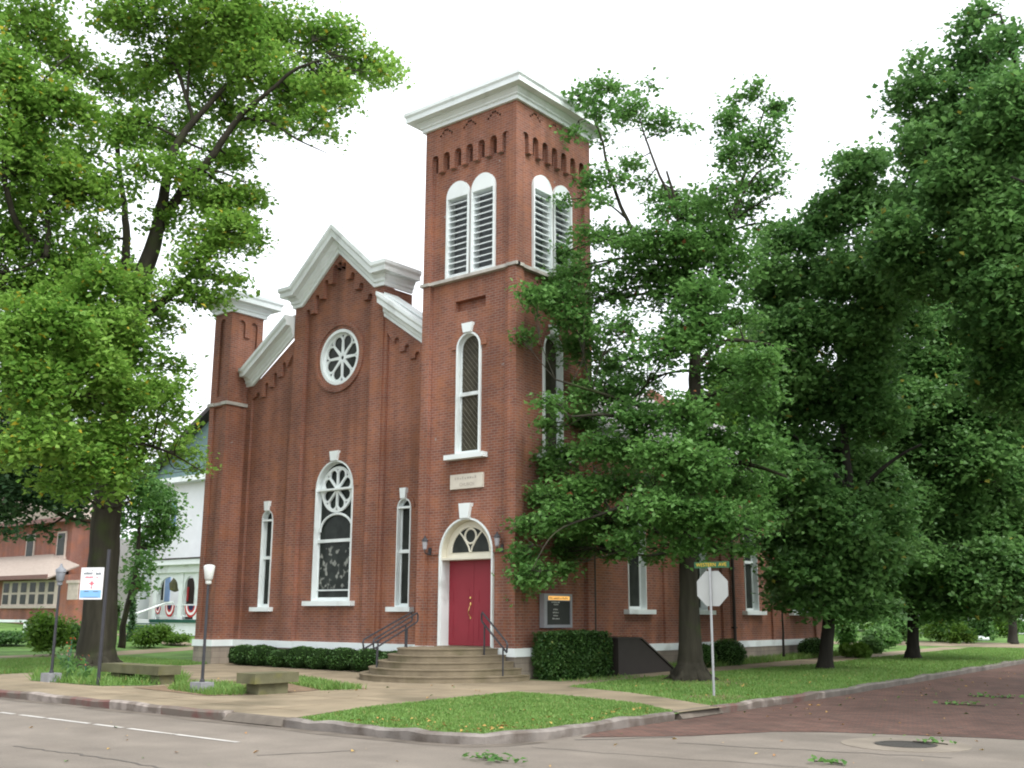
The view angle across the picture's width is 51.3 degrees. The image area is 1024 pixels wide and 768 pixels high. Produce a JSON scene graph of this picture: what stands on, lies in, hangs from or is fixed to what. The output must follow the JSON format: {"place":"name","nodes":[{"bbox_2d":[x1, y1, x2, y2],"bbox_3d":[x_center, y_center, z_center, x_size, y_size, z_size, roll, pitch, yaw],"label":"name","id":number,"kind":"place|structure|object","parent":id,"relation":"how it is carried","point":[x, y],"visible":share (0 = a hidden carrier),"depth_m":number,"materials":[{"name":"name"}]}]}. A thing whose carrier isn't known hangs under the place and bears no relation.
{"place":"outdoors","nodes":[
{"label":"outdoors","id":0,"kind":"place"},
{"bbox_2d":[0,646,192,658],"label":"path","id":1,"kind":"structure","parent":0,"point":[128,652],"depth_m":42.88,"materials":[{"name":"concrete"}]},
{"bbox_2d":[0,678,355,716],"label":"sidewalk","id":2,"kind":"structure","parent":0,"point":[201,702],"depth_m":20.32,"materials":[{"name":"concrete"}]},
{"bbox_2d":[6,676,530,711],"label":"paving joints","id":3,"kind":"object","parent":2,"relation":"on","point":[260,696],"visible":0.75,"depth_m":21.44,"materials":[{"name":"concrete"}]},
{"bbox_2d":[0,663,564,707],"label":"sidewalk","id":4,"kind":"structure","parent":0,"point":[224,671],"depth_m":23.80,"materials":[{"name":"concrete"}]},
{"bbox_2d":[32,678,185,685],"bbox_3d":[-10.533,7.580,27.730,3.622,0.001,8.586,6,-13,-24],"label":"planting bed","id":5,"kind":"object","parent":4,"relation":"on","point":[100,684],"visible":0.12,"depth_m":24.37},
{"bbox_2d":[40,564,65,681],"bbox_3d":[-10.963,5.752,25.666,0.380,2.830,0.320,-10,-16,38],"label":"post lamp","id":6,"kind":"object","parent":5,"relation":"on","point":[60,571],"visible":0.98,"depth_m":25.61,"materials":[{"name":"metal"}]},
{"bbox_2d":[55,637,83,674],"bbox_3d":[-10.991,6.797,26.457,0.629,1.023,0.738,0,-12,1],"label":"canna flower","id":7,"kind":"object","parent":5,"relation":"on","point":[64,666],"visible":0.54,"depth_m":26.43,"materials":[{"name":"green plant"}]},
{"bbox_2d":[59,644,82,675],"bbox_3d":[-10.642,6.763,25.756,0.775,0.986,0.657,-10,-16,38],"label":"canna flower","id":8,"kind":"object","parent":5,"relation":"on","point":[67,658],"visible":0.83,"depth_m":25.75,"materials":[{"name":"green plant"}]},
{"bbox_2d":[69,653,96,678],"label":"canna flower","id":9,"kind":"object","parent":5,"relation":"on","point":[87,672],"visible":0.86,"depth_m":25.40,"materials":[{"name":"green plant"}]},
{"bbox_2d":[79,549,110,685],"bbox_3d":[-9.654,5.361,24.470,0.736,3.100,0.079,-3,-13,13],"label":"pole sign","id":10,"kind":"object","parent":5,"relation":"on","point":[91,583],"visible":0.98,"depth_m":24.60,"materials":[{"name":"metal"}]},
{"bbox_2d":[101,662,180,683],"bbox_3d":[-8.848,6.904,25.366,2.450,0.470,0.600,-10,-16,38],"label":"stone bench","id":11,"kind":"object","parent":5,"relation":"on","point":[165,673],"visible":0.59,"depth_m":24.85,"materials":[{"name":"stone"}]},
{"bbox_2d":[0,0,415,668],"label":"maple tree","id":12,"kind":"object","parent":5,"relation":"on","point":[90,348],"visible":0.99,"depth_m":31.46,"materials":[{"name":"green plant"}]},
{"bbox_2d":[227,644,252,664],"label":"boxwood bush","id":13,"kind":"object","parent":4,"relation":"on","point":[236,654],"visible":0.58,"depth_m":33.87,"materials":[{"name":"green plant"}]},
{"bbox_2d":[133,680,364,695],"bbox_3d":[-5.888,6.836,24.200,5.500,0.001,5.050,-10,-16,38],"label":"planting bed","id":14,"kind":"object","parent":4,"relation":"on","point":[293,687],"visible":0.16,"depth_m":23.08,"materials":[{"name":"soil"}]},
{"bbox_2d":[190,564,214,691],"bbox_3d":[-6.462,5.164,22.505,0.380,2.680,0.320,-10,-16,38],"label":"post lamp","id":15,"kind":"object","parent":14,"relation":"on","point":[209,569],"visible":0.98,"depth_m":22.48,"materials":[{"name":"metal"}]},
{"bbox_2d":[245,644,276,665],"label":"boxwood bush","id":16,"kind":"object","parent":4,"relation":"on","point":[255,655],"visible":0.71,"depth_m":33.35,"materials":[{"name":"green plant"}]},
{"bbox_2d":[265,649,288,666],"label":"boxwood bush","id":17,"kind":"object","parent":4,"relation":"on","point":[274,658],"visible":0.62,"depth_m":32.63,"materials":[{"name":"green plant"}]},
{"bbox_2d":[285,645,314,667],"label":"boxwood bush","id":18,"kind":"object","parent":4,"relation":"on","point":[294,657],"visible":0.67,"depth_m":32.03,"materials":[{"name":"green plant"}]},
{"bbox_2d":[304,648,330,669],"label":"boxwood bush","id":19,"kind":"object","parent":4,"relation":"on","point":[314,658],"visible":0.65,"depth_m":31.39,"materials":[{"name":"green plant"}]},
{"bbox_2d":[324,647,356,670],"bbox_3d":[-4.938,8.027,31.135,0.993,0.706,0.969,-10,-16,38],"label":"boxwood bush","id":20,"kind":"object","parent":4,"relation":"on","point":[339,658],"visible":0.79,"depth_m":30.79,"materials":[{"name":"green plant"}]},
{"bbox_2d":[349,648,383,671],"bbox_3d":[-4.091,7.873,30.430,0.995,0.707,0.972,-10,-16,38],"label":"boxwood bush","id":21,"kind":"object","parent":4,"relation":"on","point":[361,660],"visible":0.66,"depth_m":30.09,"materials":[{"name":"green plant"}]},
{"bbox_2d":[359,645,529,682],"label":"stone steps","id":22,"kind":"structure","parent":4,"relation":"on","point":[443,664],"depth_m":26.18,"materials":[{"name":"stone"}]},
{"bbox_2d":[362,612,412,665],"bbox_3d":[-3.257,6.679,28.020,0.048,1.383,1.822,-10,-16,38],"label":"handrail","id":23,"kind":"object","parent":22,"relation":"on","point":[378,640],"visible":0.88,"depth_m":28.04,"materials":[{"name":"metal"}]},
{"bbox_2d":[372,612,418,667],"bbox_3d":[-2.974,6.610,27.303,0.059,1.527,1.673,-9,-15,36],"label":"handrail","id":24,"kind":"object","parent":22,"relation":"on","point":[379,645],"visible":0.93,"depth_m":27.31,"materials":[{"name":"metal"}]},
{"bbox_2d":[481,612,507,675],"bbox_3d":[-0.446,6.442,26.520,0.050,1.546,1.438,7,-14,-28],"label":"handrail","id":25,"kind":"object","parent":22,"relation":"on","point":[494,637],"visible":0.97,"depth_m":26.46,"materials":[{"name":"metal"}]},
{"bbox_2d":[0,699,1023,767],"bbox_3d":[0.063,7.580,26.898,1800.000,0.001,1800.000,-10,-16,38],"label":"asphalt road","id":26,"kind":"structure","parent":0,"point":[90,740],"depth_m":13.86,"materials":[{"name":"asphalt"}]},
{"bbox_2d":[0,689,233,720],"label":"kerb","id":27,"kind":"structure","parent":26,"relation":"on","point":[127,705],"depth_m":19.40,"materials":[{"name":"paint"}]},
{"bbox_2d":[0,712,238,741],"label":"road marking","id":28,"kind":"object","parent":26,"relation":"on","point":[128,728],"visible":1,"depth_m":16.08,"materials":[{"name":"paint"}]},
{"bbox_2d":[222,712,286,726],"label":"dropped kerb","id":29,"kind":"structure","parent":26,"relation":"on","point":[259,719],"depth_m":17.02,"materials":[{"name":"concrete"}]},
{"bbox_2d":[0,697,546,747],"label":"gutter","id":30,"kind":"object","parent":26,"relation":"on","point":[292,729],"visible":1,"depth_m":16.21,"materials":[{"name":"concrete"}]},
{"bbox_2d":[283,712,674,744],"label":"kerb","id":31,"kind":"structure","parent":26,"relation":"on","point":[498,737],"depth_m":15.33,"materials":[{"name":"concrete"}]},
{"bbox_2d":[18,737,947,767],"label":"tar seam","id":32,"kind":"object","parent":26,"relation":"on","point":[533,747],"visible":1,"depth_m":13.60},
{"bbox_2d":[462,750,527,762],"bbox_3d":[-0.184,4.447,12.730,1.022,0.134,0.508,-10,-16,38],"label":"fallen twig","id":33,"kind":"object","parent":26,"relation":"on","point":[497,757],"visible":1,"depth_m":12.75,"materials":[{"name":"green plant"}]},
{"bbox_2d":[672,706,722,719],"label":"dropped kerb","id":34,"kind":"structure","parent":26,"relation":"on","point":[694,714],"depth_m":18.49,"materials":[{"name":"concrete"}]},
{"bbox_2d":[710,691,825,712],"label":"kerb","id":35,"kind":"structure","parent":26,"relation":"on","point":[761,703],"depth_m":20.77,"materials":[{"name":"paint"}]},
{"bbox_2d":[808,754,846,764],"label":"fallen twig","id":36,"kind":"object","parent":26,"relation":"on","point":[831,761],"visible":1,"depth_m":12.67,"materials":[{"name":"green plant"}]},
{"bbox_2d":[875,741,935,747],"bbox_3d":[5.397,4.944,14.646,0.800,0.012,0.800,-10,-16,38],"label":"manhole cover","id":37,"kind":"object","parent":26,"relation":"on","point":[906,744],"visible":1,"depth_m":14.64,"materials":[{"name":"metal"}]},
{"bbox_2d":[841,737,971,752],"bbox_3d":[5.397,4.947,14.645,1.700,0.008,1.700,-10,-16,38],"label":"concrete collar","id":38,"kind":"object","parent":26,"relation":"on","point":[866,743],"visible":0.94,"depth_m":14.48,"materials":[{"name":"concrete"}]},
{"bbox_2d":[903,735,956,744],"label":"fallen twig","id":39,"kind":"object","parent":38,"relation":"on","point":[932,739],"visible":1,"depth_m":14.70,"materials":[{"name":"green plant"}]},
{"bbox_2d":[821,659,1023,697],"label":"kerb","id":40,"kind":"structure","parent":26,"relation":"on","point":[870,686],"depth_m":27.59,"materials":[{"name":"concrete"}]},
{"bbox_2d":[0,621,1023,733],"bbox_3d":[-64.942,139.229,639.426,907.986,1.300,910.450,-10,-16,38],"label":"lawn","id":41,"kind":"structure","parent":0,"point":[7,649],"depth_m":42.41,"materials":[{"name":"plant"}]},
{"bbox_2d":[0,629,27,645],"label":"shrub","id":42,"kind":"object","parent":41,"relation":"on","point":[10,637],"visible":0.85,"depth_m":43.83,"materials":[{"name":"green plant"}]},
{"bbox_2d":[14,606,78,655],"bbox_3d":[-17.043,9.158,39.525,2.036,1.822,2.259,-10,-16,38],"label":"shrub","id":43,"kind":"object","parent":41,"relation":"on","point":[40,632],"visible":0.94,"depth_m":39.12,"materials":[{"name":"green plant"}]},
{"bbox_2d":[0,494,92,624],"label":"brick house","id":44,"kind":"structure","parent":41,"relation":"on","point":[28,582],"depth_m":60.30,"materials":[{"name":"red"}]},
{"bbox_2d":[25,534,35,555],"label":"window","id":45,"kind":"structure","parent":44,"relation":"in","point":[30,546],"depth_m":63.41,"materials":[{"name":"grey glass"}]},
{"bbox_2d":[56,531,67,558],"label":"window","id":46,"kind":"structure","parent":44,"relation":"in","point":[62,542],"depth_m":61.19,"materials":[{"name":"white glass"}]},
{"bbox_2d":[66,580,79,599],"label":"porch column","id":47,"kind":"structure","parent":44,"relation":"in","point":[73,585],"depth_m":55.88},
{"bbox_2d":[0,387,93,545],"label":"shade tree","id":48,"kind":"object","parent":41,"relation":"on","point":[11,490],"visible":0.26,"depth_m":36.75,"materials":[{"name":"green plant"}]},
{"bbox_2d":[66,618,80,649],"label":"shrub","id":49,"kind":"object","parent":41,"relation":"on","point":[77,626],"visible":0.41,"depth_m":41.48,"materials":[{"name":"green plant"}]},
{"bbox_2d":[126,601,173,631],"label":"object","id":50,"kind":"structure","parent":41,"relation":"on","point":[147,610],"depth_m":56.75,"materials":[{"name":"white wood"}]},
{"bbox_2d":[126,621,184,647],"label":"shrub","id":51,"kind":"object","parent":41,"relation":"on","point":[156,633],"visible":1,"depth_m":45.92,"materials":[{"name":"green plant"}]},
{"bbox_2d":[117,458,198,648],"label":"yard tree","id":52,"kind":"object","parent":41,"relation":"on","point":[161,494],"visible":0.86,"depth_m":43.66,"materials":[{"name":"green plant"}]},
{"bbox_2d":[126,558,137,641],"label":"vine","id":53,"kind":"object","parent":52,"relation":"attached to","point":[132,616],"visible":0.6,"depth_m":49.73,"materials":[{"name":"green plant"}]},
{"bbox_2d":[118,407,209,635],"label":"white house","id":54,"kind":"structure","parent":41,"relation":"on","point":[180,564],"depth_m":62.13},
{"bbox_2d":[161,577,170,601],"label":"window","id":55,"kind":"structure","parent":54,"relation":"in","point":[165,591],"depth_m":62.61,"materials":[{"name":"glass"}]},
{"bbox_2d":[185,578,194,618],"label":"front door","id":56,"kind":"structure","parent":54,"relation":"in","point":[190,583],"depth_m":61.00,"materials":[{"name":"wood"}]},
{"bbox_2d":[185,606,196,616],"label":"bunting","id":57,"kind":"object","parent":54,"relation":"attached to","point":[190,611],"visible":0.97,"depth_m":55.86,"materials":[{"name":"red fabric"}]},
{"bbox_2d":[161,631,193,644],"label":"shrub","id":58,"kind":"object","parent":41,"relation":"on","point":[183,637],"visible":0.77,"depth_m":48.01,"materials":[{"name":"green plant"}]},
{"bbox_2d":[236,671,298,694],"bbox_3d":[-5.014,6.167,21.909,0.600,0.480,1.120,-10,-16,38],"label":"stone bench","id":59,"kind":"object","parent":41,"relation":"on","point":[266,683],"visible":0.82,"depth_m":21.67,"materials":[{"name":"stone"}]},
{"bbox_2d":[192,68,821,678],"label":"church","id":60,"kind":"structure","parent":41,"relation":"on","point":[368,430],"depth_m":32.11,"materials":[{"name":"brick"}]},
{"bbox_2d":[249,501,275,610],"bbox_3d":[-8.146,5.695,35.380,0.980,3.600,0.410,-10,-16,38],"label":"slit window","id":61,"kind":"structure","parent":60,"relation":"in","point":[267,514],"depth_m":35.49,"materials":[{"name":"white paint"}]},
{"bbox_2d":[302,450,358,605],"bbox_3d":[-5.608,4.505,33.540,2.240,4.830,0.430,-10,-16,38],"label":"main window","id":62,"kind":"structure","parent":60,"relation":"in","point":[334,480],"depth_m":33.71,"materials":[{"name":"white paint"}]},
{"bbox_2d":[320,329,358,384],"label":"rose window","id":63,"kind":"structure","parent":60,"relation":"in","point":[340,352],"depth_m":34.86,"materials":[{"name":"white paint"}]},
{"bbox_2d":[385,487,414,611],"bbox_3d":[-3.191,4.862,31.432,0.980,3.600,0.410,-10,-16,38],"label":"slit window","id":64,"kind":"structure","parent":60,"relation":"in","point":[404,502],"depth_m":31.54,"materials":[{"name":"white paint"}]},
{"bbox_2d":[422,536,431,554],"bbox_3d":[-2.365,4.466,29.526,0.190,0.515,0.325,-10,-16,38],"label":"wall lantern","id":65,"kind":"object","parent":60,"relation":"attached to","point":[424,541],"depth_m":29.45,"materials":[{"name":"glass"}]},
{"bbox_2d":[445,181,470,278],"bbox_3d":[-1.484,-4.485,31.152,0.885,2.943,0.360,-10,-16,38],"label":"louvre window","id":66,"kind":"structure","parent":60,"relation":"in","point":[458,200],"depth_m":31.24,"materials":[{"name":"white paint"}]},
{"bbox_2d":[448,560,473,645],"bbox_3d":[-1.401,5.931,29.009,0.901,2.280,0.142,-10,-16,38],"label":"door leaf","id":67,"kind":"structure","parent":60,"relation":"in","point":[461,573],"depth_m":29.02,"materials":[{"name":"red paint"}]},
{"bbox_2d":[443,321,487,460],"bbox_3d":[-1.215,0.173,29.722,1.420,3.860,0.410,-10,-16,38],"label":"tower window","id":68,"kind":"structure","parent":60,"relation":"in","point":[468,342],"depth_m":29.84,"materials":[{"name":"white paint"}]},
{"bbox_2d":[473,559,490,645],"bbox_3d":[-0.667,5.821,28.483,0.901,2.280,0.048,-10,-16,38],"label":"door leaf","id":69,"kind":"structure","parent":60,"relation":"in","point":[482,568],"depth_m":28.57,"materials":[{"name":"red paint"}]},
{"bbox_2d":[470,172,495,272],"bbox_3d":[-0.732,-4.611,30.553,0.885,2.943,0.360,-10,-16,38],"label":"louvre window","id":70,"kind":"structure","parent":60,"relation":"in","point":[483,189],"depth_m":30.64,"materials":[{"name":"white paint"}]},
{"bbox_2d":[532,175,552,272],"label":"louvre window","id":71,"kind":"structure","parent":60,"relation":"in","point":[542,215],"depth_m":30.84,"materials":[{"name":"white paint"}]},
{"bbox_2d":[537,324,573,462],"bbox_3d":[1.151,0.236,29.967,0.410,3.860,1.420,-10,-16,38],"label":"tower window","id":72,"kind":"structure","parent":60,"relation":"in","point":[548,382],"depth_m":30.18,"materials":[{"name":"white paint"}]},
{"bbox_2d":[539,593,572,627],"bbox_3d":[1.186,6.087,28.655,0.160,0.890,1.260,-10,-16,38],"label":"notice board","id":73,"kind":"object","parent":60,"relation":"attached to","point":[555,610],"visible":0.99,"depth_m":28.54,"materials":[{"name":"grey metal"}]},
{"bbox_2d":[553,185,572,274],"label":"louvre window","id":74,"kind":"structure","parent":60,"relation":"in","point":[560,226],"depth_m":31.61,"materials":[{"name":"white paint"}]},
{"bbox_2d":[624,488,655,613],"bbox_3d":[3.775,5.055,32.600,0.450,3.860,1.500,-10,-16,38],"label":"side window","id":75,"kind":"structure","parent":60,"relation":"in","point":[637,580],"depth_m":32.66,"materials":[{"name":"white paint"}]},
{"bbox_2d":[697,532,715,614],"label":"side window","id":76,"kind":"structure","parent":60,"relation":"in","point":[703,609],"depth_m":35.55,"materials":[{"name":"white paint"}]},
{"bbox_2d":[742,534,766,614],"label":"side window","id":77,"kind":"structure","parent":60,"relation":"in","point":[750,579],"depth_m":38.39,"materials":[{"name":"white paint"}]},
{"bbox_2d":[29,635,1022,766],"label":"fallen leaves","id":78,"kind":"object","parent":41,"relation":"on","point":[584,714],"visible":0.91,"depth_m":16.43,"materials":[{"name":"green plant"}]},
{"bbox_2d":[531,629,614,679],"bbox_3d":[1.621,7.107,28.106,0.920,1.286,2.809,-10,-16,38],"label":"clipped hedge","id":79,"kind":"object","parent":41,"relation":"on","point":[565,654],"visible":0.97,"depth_m":27.49,"materials":[{"name":"green plant"}]},
{"bbox_2d":[606,636,673,675],"bbox_3d":[3.356,7.726,30.320,1.140,1.070,2.950,-10,-16,38],"label":"cellar hatch","id":80,"kind":"object","parent":41,"relation":"on","point":[635,655],"visible":0.6,"depth_m":29.58,"materials":[{"name":"brown metal"}]},
{"bbox_2d":[491,67,810,681],"bbox_3d":[3.715,-0.785,28.338,8.757,17.428,6.709,-2,-12,11],"label":"oak tree","id":81,"kind":"object","parent":41,"relation":"on","point":[677,480],"visible":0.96,"depth_m":27.82,"materials":[{"name":"green plant"}]},
{"bbox_2d":[702,643,717,667],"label":"round bush","id":82,"kind":"object","parent":41,"relation":"on","point":[706,649],"visible":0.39,"depth_m":32.55,"materials":[{"name":"green plant"}]},
{"bbox_2d":[694,561,729,695],"bbox_3d":[4.175,5.071,22.052,0.820,2.765,0.064,-10,-16,38],"label":"stop sign","id":83,"kind":"object","parent":41,"relation":"on","point":[712,588],"visible":0.99,"depth_m":22.21,"materials":[{"name":"metal"}]},
{"bbox_2d":[701,321,751,429],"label":"background tree","id":84,"kind":"object","parent":41,"relation":"on","point":[731,345],"visible":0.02,"depth_m":68.71,"materials":[{"name":"green plant"}]},
{"bbox_2d":[710,638,747,665],"bbox_3d":[6.870,8.590,34.080,1.294,0.944,1.272,-10,-16,38],"label":"round bush","id":85,"kind":"object","parent":41,"relation":"on","point":[733,651],"visible":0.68,"depth_m":33.69,"materials":[{"name":"green plant"}]},
{"bbox_2d":[751,582,784,656],"bbox_3d":[9.181,7.700,36.120,2.108,2.945,4.597,-3,-13,16],"label":"sapling","id":86,"kind":"object","parent":41,"relation":"on","point":[783,642],"visible":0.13,"depth_m":35.90,"materials":[{"name":"green plant"}]},
{"bbox_2d":[797,637,819,655],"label":"round bush","id":87,"kind":"object","parent":41,"relation":"on","point":[811,645],"visible":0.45,"depth_m":39.06,"materials":[{"name":"green plant"}]},
{"bbox_2d":[724,135,949,668],"bbox_3d":[9.603,0.062,33.433,7.180,17.411,8.384,-10,-16,38],"label":"street tree","id":88,"kind":"object","parent":41,"relation":"on","point":[851,521],"visible":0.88,"depth_m":32.06,"materials":[{"name":"green plant"}]},
{"bbox_2d":[835,618,858,644],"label":"shrub","id":89,"kind":"object","parent":41,"relation":"on","point":[845,633],"visible":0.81,"depth_m":48.12,"materials":[{"name":"green plant"}]},
{"bbox_2d":[837,641,872,657],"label":"shrub","id":90,"kind":"object","parent":41,"relation":"on","point":[860,649],"visible":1,"depth_m":38.76,"materials":[{"name":"green plant"}]},
{"bbox_2d":[857,635,888,653],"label":"shrub","id":91,"kind":"object","parent":41,"relation":"on","point":[875,644],"visible":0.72,"depth_m":42.06,"materials":[{"name":"green plant"}]},
{"bbox_2d":[861,622,902,647],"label":"shrub","id":92,"kind":"object","parent":41,"relation":"on","point":[891,636],"visible":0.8,"depth_m":47.67,"materials":[{"name":"green plant"}]},
{"bbox_2d":[865,299,1023,658],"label":"street tree","id":93,"kind":"object","parent":41,"relation":"on","point":[966,466],"visible":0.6,"depth_m":37.54,"materials":[{"name":"green plant"}]},
{"bbox_2d":[941,622,981,643],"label":"shrub","id":94,"kind":"object","parent":41,"relation":"on","point":[959,636],"visible":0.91,"depth_m":53.83,"materials":[{"name":"green plant"}]},
{"bbox_2d":[961,618,1000,640],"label":"shrub","id":95,"kind":"object","parent":41,"relation":"on","point":[987,631],"visible":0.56,"depth_m":58.57,"materials":[{"name":"green plant"}]},
{"bbox_2d":[991,617,1018,637],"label":"shrub","id":96,"kind":"object","parent":41,"relation":"on","point":[1003,632],"visible":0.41,"depth_m":63.77,"materials":[{"name":"green plant"}]},
{"bbox_2d":[995,494,1022,643],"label":"street tree","id":97,"kind":"object","parent":41,"relation":"on","point":[1012,638],"visible":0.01,"depth_m":52.99,"materials":[{"name":"grey plant"}]},
{"bbox_2d":[0,0,1023,538],"label":"sky","id":98,"kind":"structure","parent":0,"point":[827,56],"materials":[{"name":"white"}]},
{"bbox_2d":[517,686,719,711],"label":"sidewalk","id":99,"kind":"structure","parent":0,"point":[668,703],"depth_m":21.42,"materials":[{"name":"concrete"}]},
{"bbox_2d":[559,647,963,685],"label":"sidewalk","id":100,"kind":"structure","parent":0,"point":[771,664],"depth_m":34.29,"materials":[{"name":"concrete"}]},
{"bbox_2d":[583,664,1023,739],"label":"brick road","id":101,"kind":"structure","parent":0,"point":[863,712],"depth_m":18.98,"materials":[{"name":"brick"}]},
{"bbox_2d":[915,700,1022,705],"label":"fallen twig","id":102,"kind":"object","parent":101,"relation":"on","point":[961,703],"visible":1,"depth_m":21.15,"materials":[{"name":"green plant"}]},
{"bbox_2d":[967,692,1023,698],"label":"fallen twig","id":103,"kind":"object","parent":101,"relation":"on","point":[992,697],"visible":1,"depth_m":23.00,"materials":[{"name":"green plant"}]},
{"bbox_2d":[834,641,1023,647],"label":"alley","id":104,"kind":"structure","parent":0,"point":[964,644],"depth_m":52.26,"materials":[{"name":"concrete"}]},
{"bbox_2d":[869,616,906,643],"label":"shrub","id":105,"kind":"object","parent":104,"relation":"on","point":[901,627],"visible":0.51,"depth_m":52.89,"materials":[{"name":"green plant"}]},
{"bbox_2d":[919,619,960,641],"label":"shrub","id":106,"kind":"object","parent":104,"relation":"on","point":[934,633],"visible":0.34,"depth_m":56.28,"materials":[{"name":"green plant"}]},
{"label":"far lawn","id":107,"kind":"structure","parent":0,"visible":0},
{"bbox_2d":[847,0,1023,435],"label":"overhanging tree","id":108,"kind":"object","parent":107,"relation":"on","point":[961,159],"visible":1,"depth_m":29.01,"materials":[{"name":"green plant"}]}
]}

